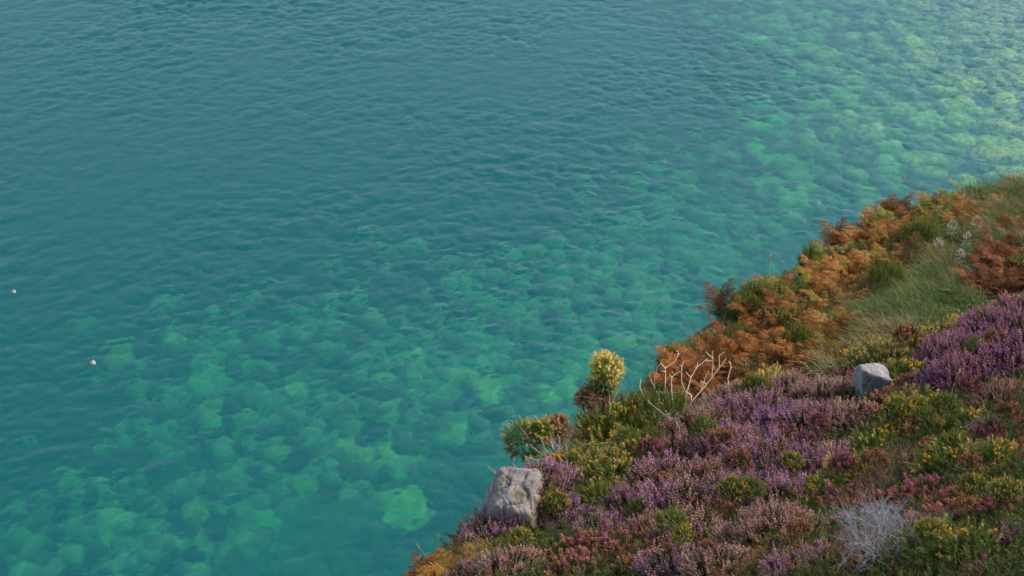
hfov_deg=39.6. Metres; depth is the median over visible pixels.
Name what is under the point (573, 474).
heather bush
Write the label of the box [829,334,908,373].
gorse bush
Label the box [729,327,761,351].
bracken fern
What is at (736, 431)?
heather bush
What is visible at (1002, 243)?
bracken fern
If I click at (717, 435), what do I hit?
bell heather
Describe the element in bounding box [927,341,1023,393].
heather bush
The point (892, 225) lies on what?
bracken fern
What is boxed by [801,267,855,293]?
bracken fern
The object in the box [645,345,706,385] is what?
bracken fern
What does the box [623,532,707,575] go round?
heather bush
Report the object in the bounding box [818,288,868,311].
bracken fern
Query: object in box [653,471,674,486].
bell heather
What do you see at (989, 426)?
bell heather
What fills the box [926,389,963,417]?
gorse bush
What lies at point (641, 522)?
heather bush
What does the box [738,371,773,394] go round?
gorse bush
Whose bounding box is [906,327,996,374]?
heather bush
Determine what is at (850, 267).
bracken fern
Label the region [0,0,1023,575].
sea
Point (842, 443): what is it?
bell heather
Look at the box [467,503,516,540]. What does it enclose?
heather bush
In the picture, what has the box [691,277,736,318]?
bracken fern
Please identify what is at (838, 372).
bell heather
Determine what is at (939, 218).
bracken fern
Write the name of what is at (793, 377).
heather bush
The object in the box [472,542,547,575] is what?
heather bush
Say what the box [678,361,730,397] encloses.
bracken fern
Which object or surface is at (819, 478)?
gorse bush
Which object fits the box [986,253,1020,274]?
bracken fern
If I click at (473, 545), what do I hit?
dry grass
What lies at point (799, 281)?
bracken fern
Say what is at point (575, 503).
heather bush
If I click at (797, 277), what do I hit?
bracken fern
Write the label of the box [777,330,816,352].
bracken fern
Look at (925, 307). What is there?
slope grass
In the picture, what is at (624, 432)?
gorse bush
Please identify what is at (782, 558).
heather bush
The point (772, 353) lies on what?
bracken fern
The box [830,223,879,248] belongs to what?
bracken fern
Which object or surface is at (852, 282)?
bracken fern
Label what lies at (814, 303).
bracken fern
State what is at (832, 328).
bracken fern
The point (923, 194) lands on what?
bracken fern
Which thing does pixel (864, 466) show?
gorse bush
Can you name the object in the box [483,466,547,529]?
rock outcrop
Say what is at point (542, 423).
leaning gorse
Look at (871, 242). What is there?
bracken fern
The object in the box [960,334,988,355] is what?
gorse bush
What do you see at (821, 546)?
heather bush
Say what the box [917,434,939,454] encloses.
bell heather
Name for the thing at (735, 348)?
bracken fern
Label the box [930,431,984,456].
bell heather
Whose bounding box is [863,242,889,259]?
bracken fern
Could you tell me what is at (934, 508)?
bell heather
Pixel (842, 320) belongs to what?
bracken fern
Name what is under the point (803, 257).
bracken fern
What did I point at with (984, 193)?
bracken fern
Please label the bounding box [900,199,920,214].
dead bush
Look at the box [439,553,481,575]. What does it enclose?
heather bush
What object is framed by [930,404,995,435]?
gorse bush
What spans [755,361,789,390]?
gorse bush
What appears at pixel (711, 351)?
bracken fern
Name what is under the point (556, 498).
gorse bush
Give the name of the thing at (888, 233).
bracken fern
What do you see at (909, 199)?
bracken fern
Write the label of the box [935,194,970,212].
bracken fern
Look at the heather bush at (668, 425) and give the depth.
10.30 m
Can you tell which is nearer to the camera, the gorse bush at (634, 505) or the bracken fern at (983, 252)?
the gorse bush at (634, 505)
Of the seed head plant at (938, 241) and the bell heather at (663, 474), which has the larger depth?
the seed head plant at (938, 241)
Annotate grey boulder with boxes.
[852,363,892,397]
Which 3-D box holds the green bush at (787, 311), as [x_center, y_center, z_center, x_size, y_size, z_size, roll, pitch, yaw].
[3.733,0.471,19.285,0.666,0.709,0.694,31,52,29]
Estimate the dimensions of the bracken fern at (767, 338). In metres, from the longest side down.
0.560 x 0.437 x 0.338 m
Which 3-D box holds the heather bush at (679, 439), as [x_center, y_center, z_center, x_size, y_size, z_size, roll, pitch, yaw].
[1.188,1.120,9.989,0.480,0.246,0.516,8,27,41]
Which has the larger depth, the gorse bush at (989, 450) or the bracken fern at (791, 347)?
the bracken fern at (791, 347)
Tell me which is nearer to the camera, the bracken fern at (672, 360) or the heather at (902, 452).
the heather at (902, 452)
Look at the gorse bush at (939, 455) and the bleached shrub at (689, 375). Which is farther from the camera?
the bleached shrub at (689, 375)
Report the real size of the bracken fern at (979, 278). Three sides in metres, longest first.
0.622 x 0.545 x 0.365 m
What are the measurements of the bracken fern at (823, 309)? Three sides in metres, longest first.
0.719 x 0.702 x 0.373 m
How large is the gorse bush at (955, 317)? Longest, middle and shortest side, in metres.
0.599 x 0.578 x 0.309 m
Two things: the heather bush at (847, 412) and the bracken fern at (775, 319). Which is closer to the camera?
the heather bush at (847, 412)
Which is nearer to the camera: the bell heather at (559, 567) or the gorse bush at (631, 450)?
the bell heather at (559, 567)
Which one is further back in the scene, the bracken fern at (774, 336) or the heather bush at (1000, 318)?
the bracken fern at (774, 336)
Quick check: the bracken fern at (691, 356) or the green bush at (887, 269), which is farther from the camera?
the green bush at (887, 269)
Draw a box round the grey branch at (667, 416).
[648,400,681,430]
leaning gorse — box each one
[499,416,554,463]
[526,413,556,460]
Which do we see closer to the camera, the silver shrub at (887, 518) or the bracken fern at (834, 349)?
the silver shrub at (887, 518)
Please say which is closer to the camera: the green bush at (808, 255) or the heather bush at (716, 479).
the heather bush at (716, 479)
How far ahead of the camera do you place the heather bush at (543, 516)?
8.59 m
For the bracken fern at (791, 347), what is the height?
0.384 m
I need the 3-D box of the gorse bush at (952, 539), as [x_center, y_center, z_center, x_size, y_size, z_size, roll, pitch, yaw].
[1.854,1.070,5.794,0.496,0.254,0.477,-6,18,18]
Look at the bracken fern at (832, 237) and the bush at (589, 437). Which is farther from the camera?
the bracken fern at (832, 237)
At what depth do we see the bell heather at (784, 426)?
9.28 m
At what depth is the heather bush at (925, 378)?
9.72 m
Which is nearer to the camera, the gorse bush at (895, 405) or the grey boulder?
the gorse bush at (895, 405)
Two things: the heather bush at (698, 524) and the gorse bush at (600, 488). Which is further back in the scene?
the gorse bush at (600, 488)
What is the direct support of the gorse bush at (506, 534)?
on the hillside
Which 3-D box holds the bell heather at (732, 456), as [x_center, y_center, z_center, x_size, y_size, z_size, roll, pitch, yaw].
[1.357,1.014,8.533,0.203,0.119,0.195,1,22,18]
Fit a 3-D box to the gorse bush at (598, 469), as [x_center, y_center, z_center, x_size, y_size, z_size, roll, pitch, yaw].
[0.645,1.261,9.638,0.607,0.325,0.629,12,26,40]
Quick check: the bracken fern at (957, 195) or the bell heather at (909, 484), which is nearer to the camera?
the bell heather at (909, 484)
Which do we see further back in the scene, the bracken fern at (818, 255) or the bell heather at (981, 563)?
the bracken fern at (818, 255)
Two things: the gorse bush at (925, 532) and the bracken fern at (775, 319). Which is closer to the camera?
the gorse bush at (925, 532)
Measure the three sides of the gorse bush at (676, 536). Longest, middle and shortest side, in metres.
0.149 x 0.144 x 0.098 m
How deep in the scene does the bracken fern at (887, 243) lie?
23.52 m
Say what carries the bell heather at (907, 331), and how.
on the hillside
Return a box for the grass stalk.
[900,174,919,206]
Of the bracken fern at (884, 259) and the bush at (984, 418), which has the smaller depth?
the bush at (984, 418)
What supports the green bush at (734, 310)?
on the hillside
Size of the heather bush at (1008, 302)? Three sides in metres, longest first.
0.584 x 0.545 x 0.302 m
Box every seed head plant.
[932,237,943,254]
[946,220,957,247]
[954,248,966,269]
[961,231,973,253]
[970,215,980,233]
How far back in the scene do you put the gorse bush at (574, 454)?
9.97 m
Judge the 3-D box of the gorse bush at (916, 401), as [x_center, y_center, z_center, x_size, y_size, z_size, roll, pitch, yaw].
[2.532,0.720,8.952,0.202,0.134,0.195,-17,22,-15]
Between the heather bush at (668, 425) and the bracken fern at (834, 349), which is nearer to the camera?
the heather bush at (668, 425)
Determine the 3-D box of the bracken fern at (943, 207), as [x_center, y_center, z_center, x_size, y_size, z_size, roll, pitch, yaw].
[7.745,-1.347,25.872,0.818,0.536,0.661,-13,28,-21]
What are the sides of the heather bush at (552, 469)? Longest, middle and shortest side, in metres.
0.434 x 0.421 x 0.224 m
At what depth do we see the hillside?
8.78 m
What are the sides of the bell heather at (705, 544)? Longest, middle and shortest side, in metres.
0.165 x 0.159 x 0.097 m
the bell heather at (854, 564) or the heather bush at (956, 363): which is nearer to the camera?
the bell heather at (854, 564)
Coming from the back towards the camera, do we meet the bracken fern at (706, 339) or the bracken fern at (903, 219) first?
the bracken fern at (903, 219)
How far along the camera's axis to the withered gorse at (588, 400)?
10.67 m
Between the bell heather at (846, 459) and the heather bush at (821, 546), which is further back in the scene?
the bell heather at (846, 459)
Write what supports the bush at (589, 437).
on the hillside
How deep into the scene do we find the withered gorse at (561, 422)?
10.21 m
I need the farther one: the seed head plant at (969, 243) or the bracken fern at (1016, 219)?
the bracken fern at (1016, 219)
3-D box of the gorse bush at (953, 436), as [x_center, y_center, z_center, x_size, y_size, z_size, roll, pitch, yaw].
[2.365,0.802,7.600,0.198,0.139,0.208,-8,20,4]
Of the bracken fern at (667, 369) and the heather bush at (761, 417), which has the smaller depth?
the heather bush at (761, 417)
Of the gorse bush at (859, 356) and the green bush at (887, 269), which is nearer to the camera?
the gorse bush at (859, 356)
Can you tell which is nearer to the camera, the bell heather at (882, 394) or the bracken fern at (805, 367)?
the bell heather at (882, 394)
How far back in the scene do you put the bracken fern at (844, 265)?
21.66 m
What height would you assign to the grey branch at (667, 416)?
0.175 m
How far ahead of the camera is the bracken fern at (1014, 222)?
23.90 m
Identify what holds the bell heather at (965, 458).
on the hillside
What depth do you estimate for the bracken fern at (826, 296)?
19.74 m
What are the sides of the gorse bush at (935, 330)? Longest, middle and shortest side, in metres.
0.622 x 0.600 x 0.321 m
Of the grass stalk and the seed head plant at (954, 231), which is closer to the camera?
the seed head plant at (954, 231)
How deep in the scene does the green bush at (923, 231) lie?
23.47 m
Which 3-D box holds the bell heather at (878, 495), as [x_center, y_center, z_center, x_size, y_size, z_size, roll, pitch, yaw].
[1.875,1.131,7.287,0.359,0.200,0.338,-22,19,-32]
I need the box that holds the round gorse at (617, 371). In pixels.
[588,348,627,437]
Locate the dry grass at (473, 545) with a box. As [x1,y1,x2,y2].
[442,522,540,575]
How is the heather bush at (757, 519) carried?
on the hillside
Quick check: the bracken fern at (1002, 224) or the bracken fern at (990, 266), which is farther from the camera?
the bracken fern at (1002, 224)
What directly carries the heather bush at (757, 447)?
on the hillside
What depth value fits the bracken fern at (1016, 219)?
24.75 m
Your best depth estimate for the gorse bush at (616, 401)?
10.82 m
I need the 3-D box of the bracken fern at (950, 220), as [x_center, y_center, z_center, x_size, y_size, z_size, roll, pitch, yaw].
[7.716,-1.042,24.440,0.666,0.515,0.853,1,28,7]
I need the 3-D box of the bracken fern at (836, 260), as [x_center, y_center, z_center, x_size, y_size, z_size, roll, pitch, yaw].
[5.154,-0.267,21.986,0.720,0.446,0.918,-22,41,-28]
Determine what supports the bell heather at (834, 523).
on the hillside
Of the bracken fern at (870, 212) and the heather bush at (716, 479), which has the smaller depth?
the heather bush at (716, 479)
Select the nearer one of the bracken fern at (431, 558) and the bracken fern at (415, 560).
the bracken fern at (431, 558)
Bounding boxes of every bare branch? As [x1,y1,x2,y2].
[524,434,569,461]
[565,435,613,454]
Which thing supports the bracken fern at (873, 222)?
on the hillside
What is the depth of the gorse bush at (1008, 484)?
6.25 m
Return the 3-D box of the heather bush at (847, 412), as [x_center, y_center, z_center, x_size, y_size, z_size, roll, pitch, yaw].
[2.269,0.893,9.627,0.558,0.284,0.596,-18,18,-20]
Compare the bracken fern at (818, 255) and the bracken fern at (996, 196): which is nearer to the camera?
the bracken fern at (818, 255)
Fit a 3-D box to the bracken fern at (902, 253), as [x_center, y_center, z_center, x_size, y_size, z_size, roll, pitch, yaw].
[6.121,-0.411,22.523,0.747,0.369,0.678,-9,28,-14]
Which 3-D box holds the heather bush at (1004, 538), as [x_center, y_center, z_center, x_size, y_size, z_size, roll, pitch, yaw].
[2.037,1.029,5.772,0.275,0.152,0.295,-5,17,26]
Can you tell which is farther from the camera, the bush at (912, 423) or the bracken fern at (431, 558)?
the bush at (912, 423)
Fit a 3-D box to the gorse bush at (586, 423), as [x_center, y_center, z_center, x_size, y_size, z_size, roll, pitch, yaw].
[0.737,1.066,10.741,0.745,0.518,0.772,4,19,44]
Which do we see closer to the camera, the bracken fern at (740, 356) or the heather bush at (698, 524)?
the heather bush at (698, 524)
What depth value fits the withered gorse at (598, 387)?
10.71 m
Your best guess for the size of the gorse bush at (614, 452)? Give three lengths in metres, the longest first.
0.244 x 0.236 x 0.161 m
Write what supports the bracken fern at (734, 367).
on the hillside
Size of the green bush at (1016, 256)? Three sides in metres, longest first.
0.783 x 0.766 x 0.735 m
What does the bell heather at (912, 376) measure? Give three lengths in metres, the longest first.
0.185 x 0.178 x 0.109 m
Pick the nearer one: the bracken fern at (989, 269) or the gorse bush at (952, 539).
the gorse bush at (952, 539)
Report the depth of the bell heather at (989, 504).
6.36 m
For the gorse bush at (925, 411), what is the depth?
8.15 m
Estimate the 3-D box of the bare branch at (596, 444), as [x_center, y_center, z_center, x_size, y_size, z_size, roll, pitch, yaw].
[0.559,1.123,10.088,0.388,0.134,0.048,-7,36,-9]
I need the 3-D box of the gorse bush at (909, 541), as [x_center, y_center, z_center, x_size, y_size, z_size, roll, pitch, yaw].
[1.792,1.076,5.992,0.487,0.263,0.513,-3,16,32]
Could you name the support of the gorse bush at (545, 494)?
on the hillside
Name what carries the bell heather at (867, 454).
on the undergrowth
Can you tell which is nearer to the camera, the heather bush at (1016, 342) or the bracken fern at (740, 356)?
the heather bush at (1016, 342)
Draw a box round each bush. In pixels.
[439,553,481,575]
[455,512,518,545]
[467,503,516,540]
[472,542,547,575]
[476,502,561,536]
[487,466,567,524]
[495,530,545,546]
[507,525,534,546]
[512,454,571,506]
[525,453,580,494]
[536,490,592,529]
[539,439,610,471]
[539,488,572,515]
[549,446,583,460]
[563,422,615,452]
[565,446,642,488]
[566,394,657,451]
[567,508,626,534]
[571,474,632,512]
[583,389,666,442]
[589,476,658,519]
[593,426,677,475]
[598,445,628,469]
[599,380,696,446]
[612,424,640,446]
[616,506,672,542]
[623,448,705,494]
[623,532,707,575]
[627,466,726,518]
[629,495,650,514]
[639,422,663,441]
[642,502,730,551]
[653,502,690,534]
[654,427,701,462]
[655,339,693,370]
[656,403,745,446]
[663,451,740,484]
[669,523,694,546]
[675,541,753,575]
[681,415,767,467]
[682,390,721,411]
[687,413,717,437]
[695,465,777,510]
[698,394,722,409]
[699,380,742,407]
[710,518,773,546]
[712,384,798,427]
[714,472,748,500]
[717,287,768,325]
[717,422,809,474]
[722,493,826,553]
[723,317,755,345]
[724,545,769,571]
[731,270,783,316]
[732,474,767,501]
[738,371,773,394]
[742,396,807,436]
[742,469,819,507]
[751,367,808,402]
[754,542,830,575]
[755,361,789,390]
[759,394,856,442]
[760,278,797,302]
[762,301,809,331]
[762,434,856,480]
[772,317,821,356]
[778,450,805,471]
[780,480,822,505]
[786,373,853,406]
[795,538,851,569]
[796,239,834,275]
[801,469,856,503]
[812,396,879,438]
[820,448,890,484]
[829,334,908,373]
[838,319,868,336]
[841,420,917,453]
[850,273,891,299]
[860,256,911,289]
[868,333,919,361]
[875,382,938,424]
[876,411,918,438]
[877,391,917,424]
[880,356,931,387]
[882,295,903,314]
[882,508,982,569]
[886,232,931,264]
[888,208,948,252]
[888,408,944,439]
[897,360,954,397]
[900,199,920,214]
[900,392,927,408]
[903,433,987,483]
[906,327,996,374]
[907,510,1010,574]
[909,400,938,425]
[913,515,951,543]
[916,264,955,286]
[918,314,979,344]
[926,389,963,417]
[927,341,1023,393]
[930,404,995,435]
[936,305,998,331]
[936,424,971,453]
[945,301,1023,346]
[953,435,1023,477]
[954,262,992,286]
[955,472,988,500]
[959,413,1015,440]
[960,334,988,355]
[964,374,1023,410]
[965,325,1023,379]
[979,289,1023,327]
[981,289,1023,326]
[984,472,1022,502]
[988,518,1021,556]
[1004,247,1023,268]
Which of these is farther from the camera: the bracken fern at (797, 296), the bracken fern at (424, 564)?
the bracken fern at (797, 296)
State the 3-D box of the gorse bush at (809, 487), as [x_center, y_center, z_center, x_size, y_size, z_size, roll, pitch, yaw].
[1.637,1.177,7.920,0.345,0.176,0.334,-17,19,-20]
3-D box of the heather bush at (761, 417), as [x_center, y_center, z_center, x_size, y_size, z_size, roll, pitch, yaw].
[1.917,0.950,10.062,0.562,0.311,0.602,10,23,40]
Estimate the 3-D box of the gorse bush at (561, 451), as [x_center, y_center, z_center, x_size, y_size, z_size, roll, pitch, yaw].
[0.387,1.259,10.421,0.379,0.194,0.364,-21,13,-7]
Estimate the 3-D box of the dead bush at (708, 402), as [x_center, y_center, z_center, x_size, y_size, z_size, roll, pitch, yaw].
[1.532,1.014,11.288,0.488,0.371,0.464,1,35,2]
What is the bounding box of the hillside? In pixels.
[458,209,1023,575]
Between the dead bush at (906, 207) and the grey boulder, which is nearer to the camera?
the grey boulder
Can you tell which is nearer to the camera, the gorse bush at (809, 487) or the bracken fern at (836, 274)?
the gorse bush at (809, 487)
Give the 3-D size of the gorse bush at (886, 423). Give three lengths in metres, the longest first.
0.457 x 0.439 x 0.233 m
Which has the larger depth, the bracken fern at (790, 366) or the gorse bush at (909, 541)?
the bracken fern at (790, 366)
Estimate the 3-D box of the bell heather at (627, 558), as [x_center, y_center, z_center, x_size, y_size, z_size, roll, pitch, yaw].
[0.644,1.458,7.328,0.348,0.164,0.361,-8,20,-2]
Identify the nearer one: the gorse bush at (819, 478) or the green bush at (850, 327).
the gorse bush at (819, 478)
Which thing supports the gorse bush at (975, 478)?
on the hillside
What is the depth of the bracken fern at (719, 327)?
19.16 m
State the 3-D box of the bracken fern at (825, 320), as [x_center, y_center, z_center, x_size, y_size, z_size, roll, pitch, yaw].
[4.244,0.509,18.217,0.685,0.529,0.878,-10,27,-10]
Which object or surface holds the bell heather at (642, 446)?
on the hillside
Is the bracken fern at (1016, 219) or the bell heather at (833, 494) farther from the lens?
the bracken fern at (1016, 219)
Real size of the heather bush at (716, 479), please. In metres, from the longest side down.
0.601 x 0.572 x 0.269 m
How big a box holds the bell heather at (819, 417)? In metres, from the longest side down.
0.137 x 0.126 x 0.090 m
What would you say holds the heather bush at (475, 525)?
on the hillside
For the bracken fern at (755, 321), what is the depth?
19.34 m
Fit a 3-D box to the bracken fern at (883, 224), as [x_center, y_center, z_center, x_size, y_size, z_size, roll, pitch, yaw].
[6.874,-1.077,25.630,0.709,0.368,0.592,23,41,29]
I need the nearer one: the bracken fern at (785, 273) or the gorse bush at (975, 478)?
the gorse bush at (975, 478)
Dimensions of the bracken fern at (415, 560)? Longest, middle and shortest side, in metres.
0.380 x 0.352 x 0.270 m
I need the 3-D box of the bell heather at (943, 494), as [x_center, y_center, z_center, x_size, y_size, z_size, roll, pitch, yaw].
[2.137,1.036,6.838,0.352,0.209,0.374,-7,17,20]
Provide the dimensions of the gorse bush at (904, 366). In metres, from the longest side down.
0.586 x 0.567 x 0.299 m
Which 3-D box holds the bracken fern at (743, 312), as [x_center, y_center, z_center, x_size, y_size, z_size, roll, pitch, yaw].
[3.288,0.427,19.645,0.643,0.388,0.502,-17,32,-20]
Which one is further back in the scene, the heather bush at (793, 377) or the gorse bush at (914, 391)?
the heather bush at (793, 377)
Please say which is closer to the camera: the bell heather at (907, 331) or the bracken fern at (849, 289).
the bell heather at (907, 331)
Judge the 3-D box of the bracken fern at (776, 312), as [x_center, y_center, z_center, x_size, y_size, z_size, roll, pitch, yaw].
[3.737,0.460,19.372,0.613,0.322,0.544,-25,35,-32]
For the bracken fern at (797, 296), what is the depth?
20.18 m
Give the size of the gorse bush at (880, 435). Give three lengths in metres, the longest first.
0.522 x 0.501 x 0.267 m
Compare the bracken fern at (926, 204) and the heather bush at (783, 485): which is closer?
the heather bush at (783, 485)
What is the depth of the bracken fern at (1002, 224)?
23.47 m
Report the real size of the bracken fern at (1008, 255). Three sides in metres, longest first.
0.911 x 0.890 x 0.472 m
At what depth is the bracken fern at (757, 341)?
17.85 m
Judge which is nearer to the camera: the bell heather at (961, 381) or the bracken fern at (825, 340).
the bell heather at (961, 381)
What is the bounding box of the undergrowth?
[437,317,1023,575]
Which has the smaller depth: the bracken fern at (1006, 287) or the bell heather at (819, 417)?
the bell heather at (819, 417)
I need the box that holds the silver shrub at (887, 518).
[826,487,957,575]
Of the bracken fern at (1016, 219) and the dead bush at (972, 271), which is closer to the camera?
the dead bush at (972, 271)
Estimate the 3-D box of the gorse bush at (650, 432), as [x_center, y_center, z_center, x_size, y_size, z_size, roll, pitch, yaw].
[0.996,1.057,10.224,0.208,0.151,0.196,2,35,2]
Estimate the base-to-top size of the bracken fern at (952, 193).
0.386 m
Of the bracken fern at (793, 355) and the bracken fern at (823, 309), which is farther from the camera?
the bracken fern at (823, 309)
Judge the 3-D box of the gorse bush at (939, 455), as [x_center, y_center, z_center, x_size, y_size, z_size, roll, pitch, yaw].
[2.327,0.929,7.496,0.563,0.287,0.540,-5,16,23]
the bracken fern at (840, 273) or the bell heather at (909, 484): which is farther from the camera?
the bracken fern at (840, 273)
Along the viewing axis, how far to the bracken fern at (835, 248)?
24.05 m
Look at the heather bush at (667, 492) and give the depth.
8.32 m
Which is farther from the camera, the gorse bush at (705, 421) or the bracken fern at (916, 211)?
the bracken fern at (916, 211)
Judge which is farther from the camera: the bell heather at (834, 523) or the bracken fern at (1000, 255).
the bracken fern at (1000, 255)
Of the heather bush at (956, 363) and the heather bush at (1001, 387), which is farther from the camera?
the heather bush at (956, 363)
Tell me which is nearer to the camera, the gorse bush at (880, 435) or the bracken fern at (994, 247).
the gorse bush at (880, 435)
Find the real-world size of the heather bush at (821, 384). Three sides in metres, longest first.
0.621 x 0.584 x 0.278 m
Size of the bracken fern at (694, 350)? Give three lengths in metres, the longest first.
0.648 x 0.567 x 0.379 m
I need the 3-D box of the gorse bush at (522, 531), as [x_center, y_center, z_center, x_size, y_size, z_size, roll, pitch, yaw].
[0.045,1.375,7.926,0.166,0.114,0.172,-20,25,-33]
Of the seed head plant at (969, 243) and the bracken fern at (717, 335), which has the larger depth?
the seed head plant at (969, 243)
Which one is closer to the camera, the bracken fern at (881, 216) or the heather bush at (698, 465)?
the heather bush at (698, 465)
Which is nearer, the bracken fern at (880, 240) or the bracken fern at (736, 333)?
the bracken fern at (736, 333)
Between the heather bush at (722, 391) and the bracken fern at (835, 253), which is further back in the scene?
the bracken fern at (835, 253)
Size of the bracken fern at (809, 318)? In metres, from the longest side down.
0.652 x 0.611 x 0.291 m
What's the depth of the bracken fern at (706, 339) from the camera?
18.63 m
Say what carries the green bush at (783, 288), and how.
on the hillside
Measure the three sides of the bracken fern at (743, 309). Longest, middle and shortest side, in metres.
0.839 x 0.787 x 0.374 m
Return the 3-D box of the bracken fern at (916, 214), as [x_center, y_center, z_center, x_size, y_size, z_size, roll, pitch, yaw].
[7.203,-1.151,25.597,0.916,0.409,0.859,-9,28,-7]
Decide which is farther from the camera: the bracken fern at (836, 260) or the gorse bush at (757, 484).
the bracken fern at (836, 260)
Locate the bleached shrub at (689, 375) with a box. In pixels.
[639,350,730,408]
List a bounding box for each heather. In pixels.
[522,544,565,570]
[543,547,610,575]
[554,527,613,556]
[591,523,652,556]
[605,548,646,575]
[636,434,664,456]
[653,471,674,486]
[700,535,723,560]
[705,426,735,447]
[722,445,754,470]
[767,422,796,442]
[785,518,812,536]
[793,428,817,446]
[808,411,827,425]
[815,480,867,508]
[824,366,856,381]
[827,450,857,471]
[827,511,863,530]
[828,438,855,450]
[836,551,886,575]
[845,460,910,502]
[847,487,898,517]
[849,403,880,425]
[856,383,906,404]
[858,437,928,479]
[859,447,889,467]
[888,559,932,575]
[891,322,922,346]
[892,472,959,506]
[895,371,919,387]
[896,502,942,530]
[899,331,936,356]
[914,492,990,529]
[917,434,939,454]
[923,481,984,510]
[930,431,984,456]
[953,372,983,393]
[957,448,984,470]
[959,549,1011,575]
[962,485,1023,522]
[974,418,1003,439]
[982,325,1009,343]
[992,400,1022,422]
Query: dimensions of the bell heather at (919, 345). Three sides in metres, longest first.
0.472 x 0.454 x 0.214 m
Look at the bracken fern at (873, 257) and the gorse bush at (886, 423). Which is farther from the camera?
the bracken fern at (873, 257)
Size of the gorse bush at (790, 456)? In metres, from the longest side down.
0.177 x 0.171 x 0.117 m
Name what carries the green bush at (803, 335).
on the hillside
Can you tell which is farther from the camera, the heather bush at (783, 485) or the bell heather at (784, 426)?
the bell heather at (784, 426)
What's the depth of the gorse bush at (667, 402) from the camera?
10.74 m
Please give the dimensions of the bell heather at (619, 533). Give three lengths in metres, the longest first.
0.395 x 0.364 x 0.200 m
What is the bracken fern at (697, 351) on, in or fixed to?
on the hillside
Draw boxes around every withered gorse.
[541,410,573,452]
[572,385,602,431]
[584,368,621,420]
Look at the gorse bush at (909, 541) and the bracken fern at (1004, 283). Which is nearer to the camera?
the gorse bush at (909, 541)
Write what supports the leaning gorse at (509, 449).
on the hillside
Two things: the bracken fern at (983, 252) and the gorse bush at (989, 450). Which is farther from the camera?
the bracken fern at (983, 252)
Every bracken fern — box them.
[409,546,443,575]
[411,546,461,575]
[416,544,470,575]
[417,558,457,575]
[423,553,453,575]
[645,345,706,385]
[651,361,712,396]
[653,364,701,389]
[663,366,717,391]
[664,342,705,361]
[667,347,721,377]
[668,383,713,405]
[669,344,713,359]
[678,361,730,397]
[679,341,744,377]
[681,347,733,373]
[688,370,741,393]
[689,330,729,348]
[689,334,734,352]
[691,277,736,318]
[702,350,751,378]
[708,317,758,349]
[708,363,747,384]
[711,333,763,364]
[723,355,760,375]
[727,294,781,322]
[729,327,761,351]
[729,330,784,366]
[734,300,772,325]
[734,364,779,382]
[737,309,773,332]
[744,359,793,376]
[747,316,779,336]
[748,298,774,311]
[750,272,804,290]
[754,347,791,367]
[755,265,800,284]
[755,329,782,346]
[756,311,795,335]
[758,297,792,319]
[760,287,809,315]
[763,326,793,348]
[769,306,793,327]
[769,315,810,335]
[769,337,822,374]
[776,269,819,304]
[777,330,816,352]
[779,351,811,376]
[780,275,840,307]
[781,297,828,320]
[782,262,824,283]
[782,295,808,314]
[787,274,841,301]
[793,261,852,283]
[793,313,822,327]
[795,329,842,354]
[797,299,847,318]
[797,349,813,369]
[798,241,838,264]
[799,254,812,270]
[799,279,861,303]
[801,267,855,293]
[803,257,828,269]
[805,314,852,339]
[806,291,843,311]
[807,246,842,257]
[807,306,861,335]
[807,340,854,363]
[809,217,846,249]
[809,321,852,345]
[810,322,830,336]
[817,267,846,289]
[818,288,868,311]
[819,279,858,300]
[821,259,869,279]
[821,264,863,283]
[821,269,870,293]
[822,254,870,270]
[826,255,882,284]
[828,244,857,259]
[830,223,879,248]
[834,238,865,257]
[835,248,880,268]
[839,220,874,241]
[848,209,882,227]
[851,246,908,274]
[858,219,888,241]
[859,205,897,234]
[859,237,884,253]
[862,232,891,247]
[862,243,906,267]
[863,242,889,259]
[865,205,895,227]
[868,193,908,219]
[874,220,910,246]
[875,194,918,210]
[877,215,909,228]
[879,241,914,253]
[883,216,930,236]
[885,205,932,226]
[886,207,916,219]
[888,224,930,246]
[889,243,915,267]
[891,231,932,257]
[903,205,924,220]
[909,197,936,217]
[913,189,948,206]
[919,200,958,222]
[926,214,961,230]
[935,193,977,212]
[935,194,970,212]
[936,209,972,227]
[936,290,973,307]
[939,210,977,232]
[947,178,973,194]
[950,191,982,199]
[951,203,981,220]
[952,268,993,285]
[959,190,989,203]
[965,266,1005,293]
[966,239,1014,268]
[973,211,1020,237]
[973,260,1004,274]
[975,246,1019,262]
[975,262,1018,279]
[976,266,1015,295]
[979,229,1023,254]
[982,207,1005,217]
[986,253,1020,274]
[988,246,1016,263]
[989,247,1022,266]
[989,262,1023,290]
[990,266,1023,295]
[991,192,1004,203]
[996,240,1018,254]
[1002,213,1023,229]
[1007,214,1023,224]
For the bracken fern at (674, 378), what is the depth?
16.80 m
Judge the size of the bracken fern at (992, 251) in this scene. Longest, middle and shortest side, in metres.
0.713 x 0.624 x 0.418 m
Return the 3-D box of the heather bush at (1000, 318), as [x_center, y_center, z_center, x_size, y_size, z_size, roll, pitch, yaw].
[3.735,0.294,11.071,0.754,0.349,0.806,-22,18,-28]
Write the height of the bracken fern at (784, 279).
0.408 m
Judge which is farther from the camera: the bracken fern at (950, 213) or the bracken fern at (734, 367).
the bracken fern at (950, 213)
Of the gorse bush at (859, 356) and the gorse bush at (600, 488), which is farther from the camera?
the gorse bush at (859, 356)
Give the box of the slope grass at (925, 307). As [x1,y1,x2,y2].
[619,166,1023,418]
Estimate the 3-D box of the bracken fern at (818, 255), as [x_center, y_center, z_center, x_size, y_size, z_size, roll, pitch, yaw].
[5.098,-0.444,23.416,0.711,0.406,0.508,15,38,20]
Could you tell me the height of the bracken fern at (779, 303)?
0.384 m
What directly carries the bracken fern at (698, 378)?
on the hillside
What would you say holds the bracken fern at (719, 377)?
on the hillside

